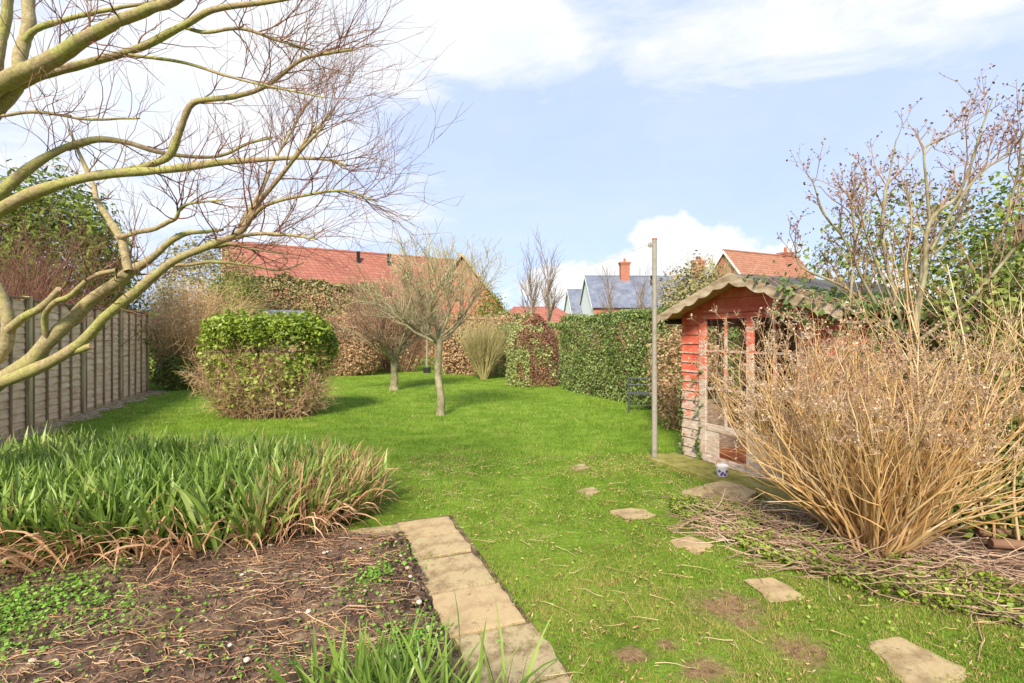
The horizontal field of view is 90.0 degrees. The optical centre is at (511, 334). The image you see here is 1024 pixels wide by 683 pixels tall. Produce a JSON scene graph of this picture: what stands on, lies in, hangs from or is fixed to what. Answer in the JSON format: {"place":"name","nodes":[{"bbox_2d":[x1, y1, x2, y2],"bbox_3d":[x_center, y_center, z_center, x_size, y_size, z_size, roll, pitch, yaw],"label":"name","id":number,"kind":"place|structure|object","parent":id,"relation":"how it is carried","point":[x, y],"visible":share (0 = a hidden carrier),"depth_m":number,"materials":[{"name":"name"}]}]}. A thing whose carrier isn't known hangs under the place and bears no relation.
{"place":"outdoors","nodes":[
{"label":"outdoors","id":0,"kind":"place"},
{"bbox_2d":[0,390,166,444],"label":"path edge soil","id":1,"kind":"structure","parent":0,"point":[97,410],"depth_m":8.77,"materials":[{"name":"brown soil"}]},
{"bbox_2d":[143,309,189,381],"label":"evergreen shrub","id":2,"kind":"object","parent":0,"point":[150,370],"visible":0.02,"depth_m":15.20,"materials":[{"name":"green plant"}]},
{"bbox_2d":[150,353,196,389],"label":"evergreen shrub","id":3,"kind":"object","parent":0,"point":[181,382],"visible":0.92,"depth_m":12.95,"materials":[{"name":"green plant"}]},
{"bbox_2d":[141,225,271,373],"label":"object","id":4,"kind":"object","parent":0,"point":[220,267],"visible":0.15,"depth_m":17.64,"materials":[{"name":"brown plant"}]},
{"bbox_2d":[0,530,463,682],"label":"soil","id":5,"kind":"structure","parent":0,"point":[74,671],"depth_m":2.48,"materials":[{"name":"brown soil"}]},
{"bbox_2d":[0,528,456,682],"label":"leaf crumbs","id":6,"kind":"object","parent":5,"relation":"on","point":[210,605],"visible":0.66,"depth_m":2.54,"materials":[{"name":"brown plant"}]},
{"bbox_2d":[28,540,432,662],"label":"pebbles","id":7,"kind":"object","parent":5,"relation":"on","point":[418,601],"visible":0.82,"depth_m":2.57,"materials":[{"name":"grey stone"}]},
{"bbox_2d":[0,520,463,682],"bbox_3d":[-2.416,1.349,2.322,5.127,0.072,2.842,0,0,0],"label":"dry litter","id":8,"kind":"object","parent":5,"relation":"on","point":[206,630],"visible":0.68,"depth_m":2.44,"materials":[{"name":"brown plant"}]},
{"bbox_2d":[252,620,432,682],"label":"strap leaf tuft","id":9,"kind":"object","parent":5,"relation":"on","point":[317,670],"visible":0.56,"depth_m":1.96,"materials":[{"name":"green plant"}]},
{"bbox_2d":[245,603,486,682],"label":"strap leaf tuft","id":10,"kind":"object","parent":5,"relation":"on","point":[390,669],"visible":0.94,"depth_m":1.76,"materials":[{"name":"green plant"}]},
{"bbox_2d":[342,589,584,682],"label":"strap leaf tuft","id":11,"kind":"object","parent":5,"relation":"on","point":[528,675],"visible":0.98,"depth_m":1.71,"materials":[{"name":"green plant"}]},
{"bbox_2d":[195,269,269,372],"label":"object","id":12,"kind":"object","parent":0,"point":[232,289],"visible":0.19,"depth_m":15.83,"materials":[{"name":"green plant"}]},
{"bbox_2d":[221,241,505,356],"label":"brick house","id":13,"kind":"structure","parent":0,"point":[369,265],"depth_m":33.25,"materials":[{"name":"red tile"}]},
{"bbox_2d":[393,515,576,682],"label":"path bedding soil","id":14,"kind":"structure","parent":0,"point":[473,547],"depth_m":2.72,"materials":[{"name":"brown soil"}]},
{"bbox_2d":[397,516,458,538],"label":"paving slab","id":15,"kind":"structure","parent":14,"relation":"on","point":[426,527],"depth_m":3.68,"materials":[{"name":"beige stone"}]},
{"bbox_2d":[408,532,470,560],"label":"paving slab","id":16,"kind":"structure","parent":14,"relation":"on","point":[449,544],"depth_m":3.36,"materials":[{"name":"beige stone"}]},
{"bbox_2d":[417,553,494,595],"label":"paving slab","id":17,"kind":"structure","parent":14,"relation":"on","point":[451,573],"depth_m":2.98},
{"bbox_2d":[432,583,525,637],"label":"paving slab","id":18,"kind":"structure","parent":14,"relation":"on","point":[476,605],"depth_m":2.58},
{"bbox_2d":[455,623,565,682],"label":"paving slab","id":19,"kind":"structure","parent":14,"relation":"on","point":[513,637],"depth_m":2.23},
{"bbox_2d":[541,674,572,682],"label":"paving slab","id":20,"kind":"structure","parent":14,"relation":"on","point":[563,679],"depth_m":2.05,"materials":[{"name":"beige stone"}]},
{"bbox_2d":[0,0,1023,326],"label":"sky","id":21,"kind":"structure","parent":0,"point":[607,128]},
{"bbox_2d":[0,336,1023,682],"bbox_3d":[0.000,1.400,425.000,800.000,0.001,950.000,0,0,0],"label":"lawn","id":22,"kind":"structure","parent":0,"point":[574,542],"depth_m":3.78,"materials":[{"name":"green plant"}]},
{"bbox_2d":[0,295,148,439],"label":"panel fence","id":23,"kind":"object","parent":22,"relation":"on","point":[77,384],"visible":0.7,"depth_m":8.83,"materials":[{"name":"wood"}]},
{"bbox_2d":[0,156,161,355],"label":"conifer","id":24,"kind":"object","parent":22,"relation":"on","point":[88,215],"visible":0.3,"depth_m":11.13,"materials":[{"name":"green plant"}]},
{"bbox_2d":[0,146,174,359],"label":"red twiggy shrub","id":25,"kind":"object","parent":22,"relation":"on","point":[29,284],"visible":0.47,"depth_m":8.83,"materials":[{"name":"plant"}]},
{"bbox_2d":[0,389,201,445],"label":"fallen petals","id":26,"kind":"object","parent":22,"relation":"on","point":[128,411],"visible":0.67,"depth_m":8.67,"materials":[{"name":"plant"}]},
{"bbox_2d":[0,206,202,356],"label":"red twiggy shrub","id":27,"kind":"object","parent":22,"relation":"on","point":[72,283],"visible":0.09,"depth_m":10.41,"materials":[{"name":"plant"}]},
{"bbox_2d":[105,251,301,386],"bbox_3d":[-8.677,-0.521,13.812,5.364,3.808,5.331,0,0,-14],"label":"shrub","id":28,"kind":"object","parent":22,"relation":"on","point":[178,342],"visible":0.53,"depth_m":13.43,"materials":[{"name":"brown wood"}]},
{"bbox_2d":[0,420,407,580],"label":"strap leaved clump","id":29,"kind":"object","parent":22,"relation":"on","point":[70,500],"visible":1,"depth_m":3.43,"materials":[{"name":"green plant"}]},
{"bbox_2d":[0,0,467,391],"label":"bare tree","id":30,"kind":"object","parent":22,"relation":"on","point":[21,74],"visible":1,"depth_m":3.09,"materials":[{"name":"brown plant"}]},
{"bbox_2d":[178,307,352,420],"bbox_3d":[-4.301,0.589,9.028,2.909,2.112,2.555,0,0,-21],"label":"clipped bush","id":31,"kind":"object","parent":22,"relation":"on","point":[269,383],"visible":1,"depth_m":8.50,"materials":[{"name":"green plant"}]},
{"bbox_2d":[258,310,305,368],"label":"garden shed","id":32,"kind":"structure","parent":22,"relation":"on","point":[275,311],"depth_m":17.34,"materials":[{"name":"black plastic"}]},
{"bbox_2d":[238,271,381,367],"bbox_3d":[-8.552,-0.556,21.356,6.742,4.022,2.616,0,0,-15],"label":"mixed hedge","id":33,"kind":"object","parent":22,"relation":"on","point":[281,284],"visible":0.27,"depth_m":20.74,"materials":[{"name":"green plant"}]},
{"bbox_2d":[319,309,385,375],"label":"beech bush","id":34,"kind":"object","parent":22,"relation":"on","point":[355,363],"visible":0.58,"depth_m":17.48,"materials":[{"name":"brown plant"}]},
{"bbox_2d":[340,524,402,536],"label":"paving slab","id":35,"kind":"structure","parent":22,"relation":"on","point":[374,530],"depth_m":3.63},
{"bbox_2d":[311,260,454,390],"bbox_3d":[-3.150,-0.233,12.871,3.590,3.377,3.715,0,0,0],"label":"bare tree","id":36,"kind":"object","parent":22,"relation":"on","point":[381,330],"visible":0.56,"depth_m":12.71,"materials":[{"name":"brown plant"}]},
{"bbox_2d":[322,296,451,371],"bbox_3d":[-4.592,-0.227,19.530,5.672,3.225,4.102,0,0,-15],"label":"dry shrub","id":37,"kind":"object","parent":22,"relation":"on","point":[414,354],"visible":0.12,"depth_m":19.37,"materials":[{"name":"brown plant"}]},
{"bbox_2d":[423,331,430,372],"bbox_3d":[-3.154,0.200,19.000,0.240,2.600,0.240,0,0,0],"label":"spade","id":38,"kind":"object","parent":22,"relation":"on","point":[426,369],"visible":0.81,"depth_m":18.97,"materials":[{"name":"wood"}]},
{"bbox_2d":[345,212,524,415],"bbox_3d":[-1.300,-0.377,8.796,3.062,3.662,2.484,0,0,0],"label":"bare tree","id":39,"kind":"object","parent":22,"relation":"on","point":[437,339],"visible":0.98,"depth_m":8.85,"materials":[{"name":"brown plant"}]},
{"bbox_2d":[381,310,521,365],"bbox_3d":[-3.123,0.137,23.989,7.433,2.662,1.883,0,0,0],"label":"hedge","id":40,"kind":"object","parent":22,"relation":"on","point":[508,313],"visible":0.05,"depth_m":23.57,"materials":[{"name":"brown plant"}]},
{"bbox_2d":[446,321,461,371],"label":"beech bush","id":41,"kind":"object","parent":22,"relation":"on","point":[455,350],"visible":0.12,"depth_m":18.67,"materials":[{"name":"brown plant"}]},
{"bbox_2d":[435,315,517,374],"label":"beech hedge","id":42,"kind":"object","parent":22,"relation":"on","point":[448,361],"visible":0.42,"depth_m":18.13,"materials":[{"name":"brown plant"}]},
{"bbox_2d":[445,304,515,378],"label":"fan shaped shrub","id":43,"kind":"object","parent":22,"relation":"on","point":[483,351],"visible":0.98,"depth_m":16.11,"materials":[{"name":"beige plant"}]},
{"bbox_2d":[470,286,510,315],"bbox_3d":[-1.074,-0.664,25.954,2.442,4.215,2.071,0,0,0],"label":"conifer","id":44,"kind":"object","parent":22,"relation":"on","point":[492,305],"visible":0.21,"depth_m":25.79,"materials":[{"name":"green plant"}]},
{"bbox_2d":[511,240,548,312],"bbox_3d":[1.240,-2.569,34.113,2.559,7.942,2.340,0,0,0],"label":"distant bare tree","id":45,"kind":"object","parent":22,"relation":"on","point":[532,303],"visible":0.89,"depth_m":33.89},
{"bbox_2d":[504,311,559,386],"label":"round mottled bush","id":46,"kind":"object","parent":22,"relation":"on","point":[530,320],"visible":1,"depth_m":13.91,"materials":[{"name":"green plant"}]},
{"bbox_2d":[494,321,584,382],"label":"clipped hedge","id":47,"kind":"object","parent":22,"relation":"on","point":[551,324],"visible":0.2,"depth_m":16.17,"materials":[{"name":"green plant"}]},
{"bbox_2d":[510,306,585,351],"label":"tiled bungalow","id":48,"kind":"object","parent":22,"relation":"on","point":[557,314],"visible":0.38,"depth_m":44.12,"materials":[{"name":"red tile"}]},
{"bbox_2d":[531,227,566,328],"bbox_3d":[2.318,-2.886,33.048,2.439,8.603,2.467,0,0,0],"label":"distant bare tree","id":49,"kind":"object","parent":22,"relation":"on","point":[547,300],"visible":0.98,"depth_m":32.88,"materials":[{"name":"plant"}]},
{"bbox_2d":[563,289,582,314],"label":"slate roofed house","id":50,"kind":"structure","parent":22,"relation":"on","point":[572,301],"depth_m":62.13,"materials":[{"name":"tile"}]},
{"bbox_2d":[571,464,588,470],"bbox_3d":[0.724,1.423,5.402,0.260,0.065,0.189,0,0,-36],"label":"stepping stone","id":51,"kind":"object","parent":22,"relation":"on","point":[579,466],"visible":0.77,"depth_m":5.38,"materials":[{"name":"beige stone"}]},
{"bbox_2d":[577,487,599,496],"bbox_3d":[0.694,1.423,4.560,0.246,0.065,0.192,0,0,-34],"label":"stepping stone","id":52,"kind":"object","parent":22,"relation":"on","point":[588,490],"visible":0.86,"depth_m":4.56,"materials":[{"name":"beige stone"}]},
{"bbox_2d":[595,263,622,328],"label":"distant bare tree","id":53,"kind":"object","parent":22,"relation":"on","point":[609,305],"visible":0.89,"depth_m":49.96,"materials":[{"name":"plant"}]},
{"bbox_2d":[610,508,655,521],"bbox_3d":[0.946,1.423,3.998,0.304,0.066,0.247,0,0,-22],"label":"stepping stone","id":54,"kind":"object","parent":22,"relation":"on","point":[628,513],"visible":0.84,"depth_m":3.99,"materials":[{"name":"beige stone"}]},
{"bbox_2d":[630,263,651,344],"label":"distant bare tree","id":55,"kind":"object","parent":22,"relation":"on","point":[643,292],"visible":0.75,"depth_m":49.95,"materials":[{"name":"plant"}]},
{"bbox_2d":[556,305,740,411],"bbox_3d":[2.787,0.414,10.428,1.638,2.012,6.861,0,0,-22],"label":"clipped hedge","id":56,"kind":"object","parent":22,"relation":"on","point":[596,360],"visible":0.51,"depth_m":11.04,"materials":[{"name":"green plant"}]},
{"bbox_2d":[628,377,668,413],"bbox_3d":[2.466,1.090,9.275,0.720,0.620,0.356,0,0,12],"label":"garden bench","id":57,"kind":"object","parent":22,"relation":"on","point":[636,392],"visible":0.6,"depth_m":9.30,"materials":[{"name":"metal"}]},
{"bbox_2d":[648,238,656,456],"bbox_3d":[1.562,0.214,5.689,0.103,2.572,0.060,0,0,0],"label":"washing line post","id":58,"kind":"object","parent":22,"relation":"on","point":[653,244],"visible":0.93,"depth_m":5.67,"materials":[{"name":"metal"}]},
{"bbox_2d":[455,245,646,303],"bbox_3d":[-0.821,-0.962,12.345,0.006,0.182,14.106,0,0,-19],"label":"washing line","id":59,"kind":"object","parent":58,"relation":"attached to","point":[567,272],"visible":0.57,"depth_m":7.45,"materials":[{"name":"white fabric"}]},
{"bbox_2d":[343,451,1023,682],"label":"lawn thatch","id":60,"kind":"object","parent":22,"relation":"on","point":[988,675],"visible":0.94,"depth_m":3.17,"materials":[{"name":"plant"}]},
{"bbox_2d":[640,324,735,430],"bbox_3d":[2.606,0.539,7.605,1.197,1.744,1.154,0,0,-30],"label":"tangled bush","id":61,"kind":"object","parent":22,"relation":"on","point":[663,391],"visible":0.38,"depth_m":7.49,"materials":[{"name":"plant"}]},
{"bbox_2d":[671,536,713,553],"bbox_3d":[1.191,1.423,3.419,0.222,0.065,0.232,0,0,-37],"label":"stepping stone","id":62,"kind":"object","parent":22,"relation":"on","point":[694,544],"visible":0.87,"depth_m":3.40,"materials":[{"name":"beige stone"}]},
{"bbox_2d":[646,250,740,385],"bbox_3d":[3.849,-0.161,10.499,2.217,3.143,1.888,0,0,0],"label":"ivy clad tree","id":63,"kind":"object","parent":22,"relation":"on","point":[681,290],"visible":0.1,"depth_m":10.36,"materials":[{"name":"green plant"}]},
{"bbox_2d":[388,462,1023,682],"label":"lawn straws","id":64,"kind":"object","parent":22,"relation":"on","point":[982,621],"visible":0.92,"depth_m":2.94,"materials":[{"name":"beige plant"}]},
{"bbox_2d":[646,240,768,359],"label":"bare shoots","id":65,"kind":"object","parent":22,"relation":"on","point":[726,266],"visible":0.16,"depth_m":10.67,"materials":[{"name":"green plant"}]},
{"bbox_2d":[400,443,1023,682],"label":"lawn weeds","id":66,"kind":"object","parent":22,"relation":"on","point":[863,621],"visible":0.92,"depth_m":2.83,"materials":[{"name":"green plant"}]},
{"bbox_2d":[682,485,752,510],"bbox_3d":[1.746,1.394,4.346,0.364,0.071,0.531,0,0,-34],"label":"flagstone","id":67,"kind":"object","parent":22,"relation":"on","point":[697,490],"visible":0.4,"depth_m":4.39,"materials":[{"name":"beige stone"}]},
{"bbox_2d":[704,481,756,502],"bbox_3d":[1.898,1.359,4.412,0.349,0.071,0.465,0,0,-24],"label":"flagstone","id":68,"kind":"object","parent":67,"relation":"on","point":[731,487],"visible":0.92,"depth_m":4.39,"materials":[{"name":"beige stone"}]},
{"bbox_2d":[645,452,857,519],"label":"concrete plinth","id":69,"kind":"structure","parent":22,"relation":"on","point":[696,468],"depth_m":4.90,"materials":[{"name":"green concrete"}]},
{"bbox_2d":[715,458,728,477],"bbox_3d":[2.005,1.260,4.884,0.126,0.177,0.126,0,0,0],"label":"flower pot","id":70,"kind":"object","parent":69,"relation":"on","point":[721,470],"visible":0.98,"depth_m":4.84,"materials":[{"name":"white ceramic"}]},
{"bbox_2d":[744,577,804,602],"bbox_3d":[1.438,1.423,2.811,0.223,0.065,0.266,0,0,-11],"label":"stepping stone","id":71,"kind":"object","parent":22,"relation":"on","point":[778,590],"visible":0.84,"depth_m":2.80,"materials":[{"name":"beige stone"}]},
{"bbox_2d":[657,273,988,503],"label":"summerhouse","id":72,"kind":"structure","parent":22,"relation":"on","point":[730,294],"depth_m":5.43,"materials":[{"name":"red paint"}]},
{"bbox_2d":[676,366,703,459],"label":"ivy","id":73,"kind":"object","parent":72,"relation":"attached to","point":[697,449],"visible":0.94,"depth_m":5.79,"materials":[{"name":"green plant"}]},
{"bbox_2d":[693,322,745,402],"bbox_3d":[2.456,0.325,6.082,0.830,0.950,0.042,0,0,-24],"label":"side window","id":74,"kind":"structure","parent":72,"relation":"in","point":[743,339],"depth_m":6.09,"materials":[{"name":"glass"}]},
{"bbox_2d":[702,312,748,472],"bbox_3d":[2.207,0.568,5.281,0.032,1.584,0.630,0,0,-24],"label":"door","id":75,"kind":"structure","parent":72,"relation":"in","point":[710,454],"depth_m":5.44,"materials":[{"name":"brown wood"}]},
{"bbox_2d":[749,309,804,488],"bbox_3d":[2.424,0.568,4.716,0.032,1.584,0.570,0,0,-24],"label":"door","id":76,"kind":"structure","parent":72,"relation":"in","point":[756,466],"depth_m":4.78,"materials":[{"name":"brown wood"}]},
{"bbox_2d":[741,271,990,442],"bbox_3d":[3.210,0.148,4.596,1.965,1.518,1.180,0,0,-23],"label":"ivy","id":77,"kind":"object","parent":72,"relation":"attached to","point":[826,295],"visible":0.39,"depth_m":4.20,"materials":[{"name":"green plant"}]},
{"bbox_2d":[869,637,965,682],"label":"stepping stone","id":78,"kind":"object","parent":22,"relation":"on","point":[914,663],"visible":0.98,"depth_m":2.17,"materials":[{"name":"beige stone"}]},
{"bbox_2d":[579,257,707,347],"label":"slate roofed house","id":79,"kind":"structure","parent":0,"point":[590,301],"depth_m":56.48,"materials":[{"name":"tile"}]},
{"bbox_2d":[705,247,815,342],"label":"tiled house","id":80,"kind":"structure","parent":0,"point":[777,266],"depth_m":40.65,"materials":[{"name":"red tile"}]},
{"bbox_2d":[668,448,1023,628],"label":"shrub border soil","id":81,"kind":"object","parent":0,"point":[979,543],"visible":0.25,"depth_m":3.28,"materials":[{"name":"brown soil"}]},
{"bbox_2d":[637,475,1023,660],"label":"fallen twigs","id":82,"kind":"object","parent":81,"relation":"on","point":[937,550],"visible":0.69,"depth_m":3.12,"materials":[{"name":"brown wood"}]},
{"bbox_2d":[669,492,1023,623],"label":"ground ivy","id":83,"kind":"object","parent":81,"relation":"on","point":[1009,601],"visible":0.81,"depth_m":2.91,"materials":[{"name":"green plant"}]},
{"bbox_2d":[673,265,1023,557],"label":"dry shrub","id":84,"kind":"object","parent":81,"relation":"on","point":[843,459],"visible":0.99,"depth_m":3.13,"materials":[{"name":"beige plant"}]},
{"bbox_2d":[772,167,1023,381],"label":"evergreen shrub","id":85,"kind":"object","parent":81,"relation":"on","point":[915,251],"visible":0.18,"depth_m":5.70,"materials":[{"name":"green plant"}]},
{"bbox_2d":[777,63,1023,420],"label":"knotty bare tree","id":86,"kind":"object","parent":81,"relation":"on","point":[922,278],"visible":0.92,"depth_m":3.98,"materials":[{"name":"brown plant"}]},
{"bbox_2d":[834,131,1023,539],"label":"leaning shrub","id":87,"kind":"object","parent":81,"relation":"on","point":[1016,519],"visible":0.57,"depth_m":3.60,"materials":[{"name":"plant"}]},
{"bbox_2d":[880,405,1023,538],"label":"evergreen","id":88,"kind":"object","parent":81,"relation":"on","point":[988,517],"visible":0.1,"depth_m":3.47,"materials":[{"name":"green plant"}]},
{"bbox_2d":[886,211,1023,528],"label":"evergreen shrub","id":89,"kind":"object","parent":81,"relation":"on","point":[1016,263],"visible":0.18,"depth_m":3.85,"materials":[{"name":"green plant"}]},
{"bbox_2d":[933,131,1023,447],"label":"evergreen shrub","id":90,"kind":"object","parent":81,"relation":"on","point":[1003,188],"visible":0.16,"depth_m":5.27,"materials":[{"name":"green plant"}]},
{"bbox_2d":[974,527,1023,538],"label":"cut log","id":91,"kind":"object","parent":81,"relation":"on","point":[978,532],"visible":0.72,"depth_m":3.48,"materials":[{"name":"brown wood"}]},
{"bbox_2d":[987,538,1023,549],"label":"cut log","id":92,"kind":"object","parent":81,"relation":"on","point":[996,543],"visible":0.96,"depth_m":3.29,"materials":[{"name":"brown wood"}]}
]}

